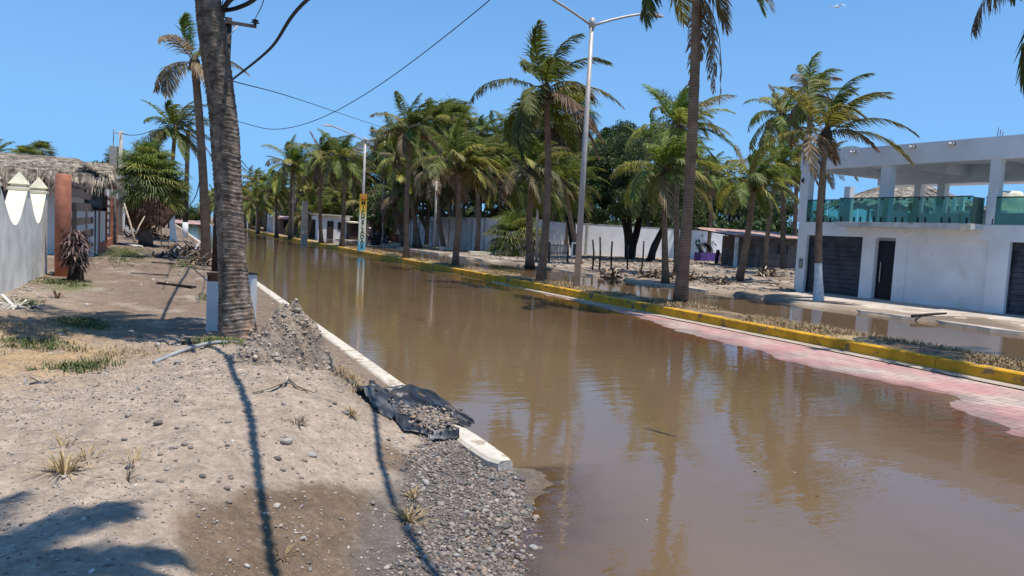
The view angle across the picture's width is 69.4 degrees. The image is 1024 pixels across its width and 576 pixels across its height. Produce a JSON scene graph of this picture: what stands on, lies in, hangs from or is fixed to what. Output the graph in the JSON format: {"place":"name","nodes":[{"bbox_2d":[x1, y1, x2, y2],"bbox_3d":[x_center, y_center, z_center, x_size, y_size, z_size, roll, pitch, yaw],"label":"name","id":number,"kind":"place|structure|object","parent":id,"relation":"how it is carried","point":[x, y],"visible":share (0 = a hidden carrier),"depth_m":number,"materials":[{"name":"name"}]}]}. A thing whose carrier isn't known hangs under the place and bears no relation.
{"place":"outdoors","nodes":[
{"label":"outdoors","id":0,"kind":"place"},
{"bbox_2d":[0,224,587,575],"bbox_3d":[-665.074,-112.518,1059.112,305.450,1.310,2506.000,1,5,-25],"label":"ground","id":1,"kind":"structure","parent":0,"point":[554,494],"depth_m":5.59,"materials":[{"name":"soil"}]},
{"bbox_2d":[0,172,48,294],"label":"scalloped wall","id":2,"kind":"structure","parent":1,"relation":"on","point":[23,233],"depth_m":18.36,"materials":[{"name":"beige paint"}]},
{"bbox_2d":[29,138,57,156],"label":"fan palm","id":3,"kind":"object","parent":1,"relation":"on","point":[40,145],"visible":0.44,"depth_m":66.95,"materials":[{"name":"green plant"}]},
{"bbox_2d":[16,442,99,480],"bbox_3d":[-2.814,1.064,4.620,0.509,0.201,0.515,1,5,-25],"label":"dry grass tuft","id":4,"kind":"object","parent":1,"relation":"on","point":[68,467],"visible":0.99,"depth_m":4.62,"materials":[{"name":"plant"}]},
{"bbox_2d":[54,174,71,276],"bbox_3d":[-13.024,-1.638,21.368,0.416,3.292,0.596,3,4,1],"label":"gate post","id":5,"kind":"object","parent":1,"relation":"on","point":[63,185],"visible":0.79,"depth_m":21.27,"materials":[{"name":"orange paint"}]},
{"bbox_2d":[0,152,128,255],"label":"thatched house","id":6,"kind":"structure","parent":1,"relation":"on","point":[97,179],"depth_m":30.67,"materials":[{"name":"beige plant"}]},
{"bbox_2d":[84,187,106,210],"bbox_3d":[-17.617,-3.812,31.292,0.812,1.077,0.160,1,5,-25],"label":"window","id":7,"kind":"structure","parent":6,"relation":"in","point":[99,202],"depth_m":31.31,"materials":[{"name":"grey glass"}]},
{"bbox_2d":[54,230,96,281],"bbox_3d":[-11.979,-0.809,20.242,1.170,1.548,1.227,1,5,-25],"label":"dead plant","id":8,"kind":"object","parent":1,"relation":"on","point":[73,257],"visible":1,"depth_m":20.08,"materials":[{"name":"brown plant"}]},
{"bbox_2d":[71,182,95,254],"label":"timber gate","id":9,"kind":"structure","parent":1,"relation":"on","point":[86,220],"depth_m":27.48,"materials":[{"name":"brown wood"}]},
{"bbox_2d":[98,195,117,252],"bbox_3d":[-22.145,-3.470,40.586,0.210,3.098,15.859,1,5,-25],"label":"slatted fence","id":10,"kind":"object","parent":1,"relation":"on","point":[108,242],"visible":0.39,"depth_m":40.90,"materials":[{"name":"orange paint"}]},
{"bbox_2d":[108,129,116,236],"bbox_3d":[-24.563,-6.058,45.531,0.420,7.456,0.420,1,5,-25],"label":"concrete pole","id":11,"kind":"object","parent":1,"relation":"on","point":[113,152],"visible":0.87,"depth_m":45.31,"materials":[{"name":"concrete"}]},
{"bbox_2d":[115,131,124,234],"bbox_3d":[-32.555,-8.569,61.492,0.858,8.824,0.429,3,4,-2],"label":"utility pole","id":12,"kind":"object","parent":1,"relation":"on","point":[120,220],"visible":0.52,"depth_m":61.41,"materials":[{"name":"concrete"}]},
{"bbox_2d":[0,245,245,373],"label":"ground cover","id":13,"kind":"object","parent":1,"relation":"on","point":[82,365],"visible":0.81,"depth_m":11.12,"materials":[{"name":"plant"}]},
{"bbox_2d":[0,261,274,347],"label":"path debris","id":14,"kind":"object","parent":1,"relation":"on","point":[156,343],"visible":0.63,"depth_m":17.03,"materials":[{"name":"plant"}]},
{"bbox_2d":[109,134,194,245],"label":"fan palm","id":15,"kind":"object","parent":1,"relation":"on","point":[151,167],"visible":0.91,"depth_m":43.78,"materials":[{"name":"green plant"}]},
{"bbox_2d":[136,196,175,244],"bbox_3d":[-20.828,-3.947,43.264,2.123,2.854,0.368,1,5,-25],"label":"thatch panel","id":16,"kind":"object","parent":1,"relation":"on","point":[159,214],"visible":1,"depth_m":43.11,"materials":[{"name":"brown plant"}]},
{"bbox_2d":[141,99,210,241],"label":"coconut palm","id":17,"kind":"object","parent":1,"relation":"on","point":[173,131],"visible":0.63,"depth_m":53.43,"materials":[{"name":"green plant"}]},
{"bbox_2d":[181,126,189,237],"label":"utility pole","id":18,"kind":"object","parent":1,"relation":"on","point":[185,225],"visible":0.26,"depth_m":65.86,"materials":[{"name":"brown wood"}]},
{"bbox_2d":[0,235,382,395],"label":"dry ground cover","id":19,"kind":"object","parent":1,"relation":"on","point":[346,375],"visible":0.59,"depth_m":9.91,"materials":[{"name":"plant"}]},
{"bbox_2d":[152,340,239,363],"bbox_3d":[-4.153,0.820,9.786,0.150,0.201,2.382,3,4,2],"label":"stalk","id":20,"kind":"object","parent":1,"relation":"on","point":[172,354],"visible":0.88,"depth_m":9.36,"materials":[{"name":"wood"}]},
{"bbox_2d":[153,11,249,260],"bbox_3d":[-13.693,-6.452,32.693,3.990,10.877,3.630,1,5,-25],"label":"coconut palm","id":21,"kind":"object","parent":1,"relation":"on","point":[194,67],"visible":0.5,"depth_m":32.45,"materials":[{"name":"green plant"}]},
{"bbox_2d":[206,272,218,331],"bbox_3d":[-5.111,0.307,12.710,0.274,1.144,0.120,1,5,-25],"label":"trunk guard","id":22,"kind":"object","parent":1,"relation":"on","point":[212,300],"visible":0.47,"depth_m":12.65,"materials":[{"name":"paint"}]},
{"bbox_2d":[194,0,256,339],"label":"coconut palm","id":23,"kind":"object","parent":1,"relation":"on","point":[236,317],"visible":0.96,"depth_m":11.62,"materials":[{"name":"brown plant"}]},
{"bbox_2d":[211,15,259,271],"bbox_3d":[-10.195,-5.095,27.253,1.476,9.592,0.470,1,5,-25],"label":"utility pole","id":24,"kind":"object","parent":1,"relation":"on","point":[229,22],"visible":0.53,"depth_m":26.99,"materials":[{"name":"grey wood"}]},
{"bbox_2d":[232,0,309,79],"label":"cable","id":25,"kind":"object","parent":24,"relation":"attached to","point":[294,12],"visible":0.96,"depth_m":16.17,"materials":[{"name":"rubber"}]},
{"bbox_2d":[248,272,257,319],"bbox_3d":[-4.606,0.308,12.949,0.262,1.157,0.120,1,5,-25],"label":"trunk guard","id":26,"kind":"object","parent":1,"relation":"on","point":[252,276],"visible":0.39,"depth_m":12.92,"materials":[{"name":"paint"}]},
{"bbox_2d":[0,335,558,575],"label":"pebbles","id":27,"kind":"object","parent":1,"relation":"on","point":[92,570],"visible":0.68,"depth_m":6.07,"materials":[{"name":"stone"}]},
{"bbox_2d":[225,300,335,370],"bbox_3d":[-2.670,0.734,9.198,2.300,1.174,1.900,1,5,-25],"label":"dirt heap","id":28,"kind":"object","parent":1,"relation":"on","point":[315,346],"visible":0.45,"depth_m":8.84,"materials":[{"name":"soil"}]},
{"bbox_2d":[228,298,334,369],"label":"heap crumbs","id":29,"kind":"object","parent":28,"relation":"on","point":[278,357],"visible":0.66,"depth_m":8.81,"materials":[{"name":"stone"}]},
{"bbox_2d":[175,224,464,427],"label":"kerb","id":30,"kind":"structure","parent":1,"relation":"on","point":[388,379],"depth_m":11.75,"materials":[{"name":"concrete"}]},
{"bbox_2d":[369,380,474,426],"bbox_3d":[-1.052,1.282,8.387,0.669,0.251,1.763,0,5,-37],"label":"plastic sheet","id":31,"kind":"object","parent":30,"relation":"on","point":[409,393],"visible":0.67,"depth_m":8.67,"materials":[{"name":"plastic"}]},
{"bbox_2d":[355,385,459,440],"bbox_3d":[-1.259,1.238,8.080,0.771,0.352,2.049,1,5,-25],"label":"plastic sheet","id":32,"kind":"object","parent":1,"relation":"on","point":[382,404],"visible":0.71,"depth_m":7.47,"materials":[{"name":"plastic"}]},
{"bbox_2d":[388,399,469,433],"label":"sheet gravel","id":33,"kind":"structure","parent":32,"relation":"on","point":[431,419],"depth_m":7.69,"materials":[{"name":"gravel"}]},
{"bbox_2d":[386,501,436,526],"bbox_3d":[-0.786,1.631,5.395,0.520,0.190,0.427,1,5,-25],"label":"dry grass tuft","id":34,"kind":"object","parent":1,"relation":"on","point":[406,516],"visible":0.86,"depth_m":5.42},
{"bbox_2d":[372,433,543,575],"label":"gravel","id":35,"kind":"structure","parent":1,"relation":"on","point":[510,511],"depth_m":5.59,"materials":[{"name":"gravel"}]},
{"bbox_2d":[455,428,512,470],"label":"kerb end","id":36,"kind":"structure","parent":1,"relation":"on","point":[489,455],"depth_m":7.01,"materials":[{"name":"concrete"}]},
{"bbox_2d":[0,0,1023,231],"label":"sky","id":37,"kind":"structure","parent":0,"point":[73,73],"materials":[{"name":"blue"}]},
{"bbox_2d":[175,223,1023,575],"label":"flood water","id":38,"kind":"structure","parent":0,"point":[837,483],"depth_m":8.79,"materials":[{"name":"liquid"}]},
{"bbox_2d":[301,201,307,244],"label":"pillar","id":39,"kind":"structure","parent":38,"relation":"in","point":[304,226],"depth_m":69.90,"materials":[{"name":"concrete"}]},
{"bbox_2d":[199,221,1023,390],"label":"median kerb","id":40,"kind":"structure","parent":38,"relation":"on","point":[966,368],"depth_m":17.83,"materials":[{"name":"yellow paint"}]},
{"bbox_2d":[259,134,322,238],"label":"coconut palm","id":41,"kind":"object","parent":40,"relation":"on","point":[290,161],"visible":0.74,"depth_m":81.97,"materials":[{"name":"green plant"}]},
{"bbox_2d":[175,218,1023,468],"bbox_3d":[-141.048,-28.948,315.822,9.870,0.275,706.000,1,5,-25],"label":"road","id":42,"kind":"structure","parent":0,"point":[916,399],"depth_m":12.19,"materials":[{"name":"concrete"}]},
{"bbox_2d":[197,217,1023,335],"bbox_3d":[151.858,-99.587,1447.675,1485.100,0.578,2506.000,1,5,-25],"label":"yard ground","id":43,"kind":"structure","parent":0,"point":[766,294],"depth_m":38.42,"materials":[{"name":"soil"}]},
{"bbox_2d":[284,188,350,236],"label":"coconut palm","id":44,"kind":"object","parent":43,"relation":"on","point":[312,200],"visible":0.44,"depth_m":101.77,"materials":[{"name":"green plant"}]},
{"bbox_2d":[309,213,352,239],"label":"white cottage","id":45,"kind":"structure","parent":43,"relation":"on","point":[331,225],"depth_m":96.93,"materials":[{"name":"paint"}]},
{"bbox_2d":[336,162,375,220],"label":"coconut palm","id":46,"kind":"object","parent":43,"relation":"on","point":[352,185],"visible":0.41,"depth_m":101.33,"materials":[{"name":"green plant"}]},
{"bbox_2d":[330,186,388,221],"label":"coconut palm","id":47,"kind":"object","parent":43,"relation":"on","point":[349,207],"visible":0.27,"depth_m":106.45,"materials":[{"name":"green plant"}]},
{"bbox_2d":[355,189,393,241],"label":"broadleaf tree","id":48,"kind":"object","parent":43,"relation":"on","point":[376,217],"visible":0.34,"depth_m":87.72,"materials":[{"name":"green plant"}]},
{"bbox_2d":[368,111,420,242],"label":"coconut palm","id":49,"kind":"object","parent":43,"relation":"on","point":[380,149],"visible":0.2,"depth_m":81.83,"materials":[{"name":"green plant"}]},
{"bbox_2d":[371,160,432,245],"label":"coconut palm","id":50,"kind":"object","parent":43,"relation":"on","point":[396,217],"visible":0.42,"depth_m":77.69,"materials":[{"name":"green plant"}]},
{"bbox_2d":[379,143,430,247],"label":"coconut palm","id":51,"kind":"object","parent":43,"relation":"on","point":[390,180],"visible":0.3,"depth_m":73.21,"materials":[{"name":"green plant"}]},
{"bbox_2d":[385,155,447,247],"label":"coconut palm","id":52,"kind":"object","parent":43,"relation":"on","point":[399,188],"visible":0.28,"depth_m":73.16,"materials":[{"name":"green plant"}]},
{"bbox_2d":[397,97,467,148],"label":"coconut palm","id":53,"kind":"object","parent":43,"relation":"on","point":[439,128],"visible":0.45,"depth_m":83.25,"materials":[{"name":"green plant"}]},
{"bbox_2d":[405,136,468,246],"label":"coconut palm","id":54,"kind":"object","parent":43,"relation":"on","point":[429,183],"visible":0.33,"depth_m":71.16,"materials":[{"name":"green plant"}]},
{"bbox_2d":[394,216,498,252],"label":"long wall","id":55,"kind":"structure","parent":43,"relation":"on","point":[467,233],"depth_m":75.57,"materials":[{"name":"concrete"}]},
{"bbox_2d":[421,146,487,249],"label":"coconut palm","id":56,"kind":"object","parent":43,"relation":"on","point":[448,191],"visible":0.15,"depth_m":72.01,"materials":[{"name":"green plant"}]},
{"bbox_2d":[431,94,479,216],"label":"fan palm","id":57,"kind":"object","parent":43,"relation":"on","point":[463,107],"visible":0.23,"depth_m":95.05,"materials":[{"name":"green plant"}]},
{"bbox_2d":[448,133,509,250],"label":"coconut palm","id":58,"kind":"object","parent":43,"relation":"on","point":[478,221],"visible":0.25,"depth_m":69.11,"materials":[{"name":"green plant"}]},
{"bbox_2d":[466,114,500,138],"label":"coconut palm","id":59,"kind":"object","parent":43,"relation":"on","point":[481,127],"visible":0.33,"depth_m":93.95,"materials":[{"name":"green plant"}]},
{"bbox_2d":[464,142,510,216],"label":"coconut palm","id":60,"kind":"object","parent":43,"relation":"on","point":[494,174],"visible":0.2,"depth_m":72.26,"materials":[{"name":"green plant"}]},
{"bbox_2d":[474,156,523,216],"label":"coconut palm","id":61,"kind":"object","parent":43,"relation":"on","point":[490,206],"visible":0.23,"depth_m":78.46,"materials":[{"name":"green plant"}]},
{"bbox_2d":[175,190,839,247],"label":"undergrowth","id":62,"kind":"object","parent":43,"relation":"on","point":[759,223],"visible":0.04,"depth_m":88.63,"materials":[{"name":"green plant"}]},
{"bbox_2d":[482,207,552,256],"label":"fan palm","id":63,"kind":"object","parent":43,"relation":"on","point":[516,224],"visible":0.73,"depth_m":62.94,"materials":[{"name":"green plant"}]},
{"bbox_2d":[336,239,708,291],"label":"kerb","id":64,"kind":"structure","parent":43,"relation":"on","point":[660,284],"depth_m":40.70,"materials":[{"name":"concrete"}]},
{"bbox_2d":[494,103,560,167],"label":"fan palm","id":65,"kind":"object","parent":43,"relation":"on","point":[539,142],"visible":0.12,"depth_m":72.23,"materials":[{"name":"green plant"}]},
{"bbox_2d":[495,133,579,268],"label":"coconut palm","id":66,"kind":"object","parent":43,"relation":"on","point":[526,186],"visible":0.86,"depth_m":44.59,"materials":[{"name":"green plant"}]},
{"bbox_2d":[547,242,569,261],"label":"picket gate","id":67,"kind":"structure","parent":43,"relation":"on","point":[550,255],"depth_m":54.68,"materials":[{"name":"grey wood"}]},
{"bbox_2d":[529,87,603,254],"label":"fan palm","id":68,"kind":"object","parent":43,"relation":"on","point":[555,136],"visible":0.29,"depth_m":69.00,"materials":[{"name":"green plant"}]},
{"bbox_2d":[533,151,610,263],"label":"coconut palm","id":69,"kind":"object","parent":43,"relation":"on","point":[569,184],"visible":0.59,"depth_m":52.29,"materials":[{"name":"green plant"}]},
{"bbox_2d":[550,178,615,257],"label":"broadleaf tree","id":70,"kind":"object","parent":43,"relation":"on","point":[597,214],"visible":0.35,"depth_m":63.31,"materials":[{"name":"green plant"}]},
{"bbox_2d":[588,119,642,199],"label":"broadleaf tree","id":71,"kind":"object","parent":43,"relation":"on","point":[605,131],"visible":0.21,"depth_m":103.61,"materials":[{"name":"green plant"}]},
{"bbox_2d":[471,254,795,291],"bbox_3d":[14.043,-1.335,52.627,25.625,0.522,33.126,1,5,-25],"label":"yard rubble","id":72,"kind":"object","parent":43,"relation":"on","point":[706,272],"visible":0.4,"depth_m":50.77,"materials":[{"name":"stone"}]},
{"bbox_2d":[586,131,684,258],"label":"broadleaf tree","id":73,"kind":"object","parent":43,"relation":"on","point":[612,154],"visible":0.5,"depth_m":63.48,"materials":[{"name":"green plant"}]},
{"bbox_2d":[549,221,727,258],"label":"yard wall","id":74,"kind":"structure","parent":43,"relation":"on","point":[607,234],"depth_m":73.24,"materials":[{"name":"paint"}]},
{"bbox_2d":[603,174,708,260],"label":"broadleaf tree","id":75,"kind":"object","parent":43,"relation":"on","point":[617,210],"visible":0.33,"depth_m":61.48,"materials":[{"name":"green plant"}]},
{"bbox_2d":[624,83,737,274],"bbox_3d":[10.032,-6.550,44.045,6.209,11.586,6.574,5,5,26],"label":"coconut palm","id":76,"kind":"object","parent":43,"relation":"on","point":[677,113],"visible":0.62,"depth_m":43.37,"materials":[{"name":"green plant"}]},
{"bbox_2d":[649,83,714,222],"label":"coconut palm","id":77,"kind":"object","parent":43,"relation":"on","point":[671,120],"visible":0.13,"depth_m":84.51,"materials":[{"name":"green plant"}]},
{"bbox_2d":[695,151,739,252],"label":"coconut palm","id":78,"kind":"object","parent":43,"relation":"on","point":[710,176],"visible":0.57,"depth_m":74.76,"materials":[{"name":"green plant"}]},
{"bbox_2d":[695,227,797,267],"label":"shed","id":79,"kind":"structure","parent":43,"relation":"on","point":[732,242],"depth_m":61.20,"materials":[{"name":"concrete"}]},
{"bbox_2d":[709,140,801,280],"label":"coconut palm","id":80,"kind":"object","parent":43,"relation":"on","point":[763,174],"visible":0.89,"depth_m":40.37,"materials":[{"name":"green plant"}]},
{"bbox_2d":[730,188,798,219],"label":"broadleaf tree","id":81,"kind":"object","parent":43,"relation":"on","point":[743,210],"visible":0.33,"depth_m":89.97,"materials":[{"name":"green plant"}]},
{"bbox_2d":[740,130,811,268],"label":"coconut palm","id":82,"kind":"object","parent":43,"relation":"on","point":[785,153],"visible":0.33,"depth_m":55.05,"materials":[{"name":"green plant"}]},
{"bbox_2d":[743,84,819,268],"bbox_3d":[20.986,-8.481,57.883,6.106,14.575,6.194,3,4,-3],"label":"coconut palm","id":83,"kind":"object","parent":43,"relation":"on","point":[778,123],"visible":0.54,"depth_m":57.56,"materials":[{"name":"green plant"}]},
{"bbox_2d":[777,140,831,235],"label":"coconut palm","id":84,"kind":"object","parent":43,"relation":"on","point":[795,212],"visible":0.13,"depth_m":64.34,"materials":[{"name":"green plant"}]},
{"bbox_2d":[775,51,859,148],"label":"coconut palm","id":85,"kind":"object","parent":43,"relation":"on","point":[796,112],"visible":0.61,"depth_m":47.54,"materials":[{"name":"green plant"}]},
{"bbox_2d":[794,127,859,216],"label":"coconut palm","id":86,"kind":"object","parent":43,"relation":"on","point":[827,176],"visible":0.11,"depth_m":57.22,"materials":[{"name":"green plant"}]},
{"bbox_2d":[816,186,985,221],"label":"palapa","id":87,"kind":"structure","parent":43,"relation":"on","point":[868,204],"depth_m":50.87,"materials":[{"name":"brown plant"}]},
{"bbox_2d":[794,127,1023,315],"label":"house","id":88,"kind":"structure","parent":43,"relation":"on","point":[941,256],"depth_m":29.99,"materials":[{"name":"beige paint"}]},
{"bbox_2d":[805,235,862,296],"bbox_3d":[14.389,-0.971,32.931,0.180,2.663,2.875,1,5,-29],"label":"garage door","id":89,"kind":"structure","parent":88,"relation":"in","point":[841,255],"depth_m":32.75,"materials":[{"name":"grey metal"}]},
{"bbox_2d":[874,241,895,299],"bbox_3d":[15.526,-0.745,30.718,0.140,2.423,0.846,1,5,-29],"label":"entrance door","id":90,"kind":"structure","parent":88,"relation":"in","point":[886,253],"depth_m":30.76,"materials":[{"name":"metal"}]},
{"bbox_2d":[1005,242,1023,315],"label":"garage door","id":91,"kind":"structure","parent":88,"relation":"in","point":[1015,295],"depth_m":26.32,"materials":[{"name":"grey metal"}]},
{"bbox_2d":[950,191,1023,212],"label":"building","id":92,"kind":"structure","parent":43,"relation":"on","point":[1012,205],"depth_m":38.89,"materials":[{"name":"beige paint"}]},
{"bbox_2d":[199,220,1023,371],"bbox_3d":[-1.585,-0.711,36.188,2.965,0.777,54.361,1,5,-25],"label":"dry grass","id":93,"kind":"structure","parent":0,"point":[1010,362],"depth_m":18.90,"materials":[{"name":"plant"}]},
{"bbox_2d":[242,179,278,233],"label":"coconut palm","id":94,"kind":"object","parent":93,"relation":"on","point":[248,206],"visible":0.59,"depth_m":103.33,"materials":[{"name":"green plant"}]},
{"bbox_2d":[254,169,304,237],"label":"coconut palm","id":95,"kind":"object","parent":93,"relation":"on","point":[265,197],"visible":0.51,"depth_m":85.38,"materials":[{"name":"green plant"}]},
{"bbox_2d":[285,131,352,242],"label":"coconut palm","id":96,"kind":"object","parent":93,"relation":"on","point":[324,149],"visible":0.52,"depth_m":67.78,"materials":[{"name":"green plant"}]},
{"bbox_2d":[309,129,379,246],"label":"coconut palm","id":97,"kind":"object","parent":93,"relation":"on","point":[343,168],"visible":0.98,"depth_m":61.48,"materials":[{"name":"green plant"}]},
{"bbox_2d":[322,124,398,252],"bbox_3d":[-10.807,-7.052,53.821,6.200,8.973,0.360,1,5,-25],"label":"street lamp","id":98,"kind":"object","parent":93,"relation":"on","point":[365,140],"visible":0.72,"depth_m":53.58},
{"bbox_2d":[358,194,366,250],"bbox_3d":[-10.917,-4.770,53.974,0.500,4.154,0.244,1,5,-25],"label":"sign","id":99,"kind":"object","parent":98,"relation":"attached to","point":[362,220],"visible":1,"depth_m":53.88,"materials":[{"name":"paint"}]},
{"bbox_2d":[368,91,462,258],"bbox_3d":[-5.999,-6.844,45.747,5.684,10.332,5.218,1,5,-25],"label":"coconut palm","id":100,"kind":"object","parent":93,"relation":"on","point":[407,141],"visible":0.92,"depth_m":45.04,"materials":[{"name":"green plant"}]},
{"bbox_2d":[409,109,515,266],"bbox_3d":[-2.600,-4.990,38.453,5.271,8.092,4.933,6,5,32],"label":"coconut palm","id":101,"kind":"object","parent":93,"relation":"on","point":[460,152],"visible":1,"depth_m":38.05,"materials":[{"name":"green plant"}]},
{"bbox_2d":[469,19,625,280],"bbox_3d":[1.767,-5.122,29.867,5.625,10.106,5.656,6,5,34],"label":"coconut palm","id":102,"kind":"object","parent":93,"relation":"on","point":[530,104],"visible":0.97,"depth_m":29.23,"materials":[{"name":"green plant"}]},
{"bbox_2d":[552,0,663,287],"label":"street lamp","id":103,"kind":"object","parent":93,"relation":"on","point":[591,23],"visible":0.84,"depth_m":27.41,"materials":[{"name":"metal"}]},
{"bbox_2d":[639,0,775,302],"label":"coconut palm","id":104,"kind":"object","parent":93,"relation":"on","point":[700,11],"visible":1,"depth_m":22.43,"materials":[{"name":"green plant"}]},
{"bbox_2d":[610,109,731,283],"bbox_3d":[7.460,-4.300,35.471,5.405,8.434,5.537,1,5,-25],"label":"coconut palm","id":105,"kind":"object","parent":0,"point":[669,154],"visible":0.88,"depth_m":34.81,"materials":[{"name":"green plant"}]},
{"bbox_2d":[777,292,1023,334],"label":"pavement","id":106,"kind":"structure","parent":0,"point":[905,307],"depth_m":26.63,"materials":[{"name":"concrete"}]},
{"bbox_2d":[750,73,919,300],"bbox_3d":[12.274,-3.936,28.629,5.657,9.222,5.417,1,5,-25],"label":"coconut palm","id":107,"kind":"object","parent":106,"relation":"on","point":[825,143],"visible":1,"depth_m":28.39,"materials":[{"name":"green plant"}]},
{"bbox_2d":[971,0,1023,94],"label":"coconut palm","id":108,"kind":"object","parent":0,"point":[976,25],"visible":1,"depth_m":15.20,"materials":[{"name":"green plant"}]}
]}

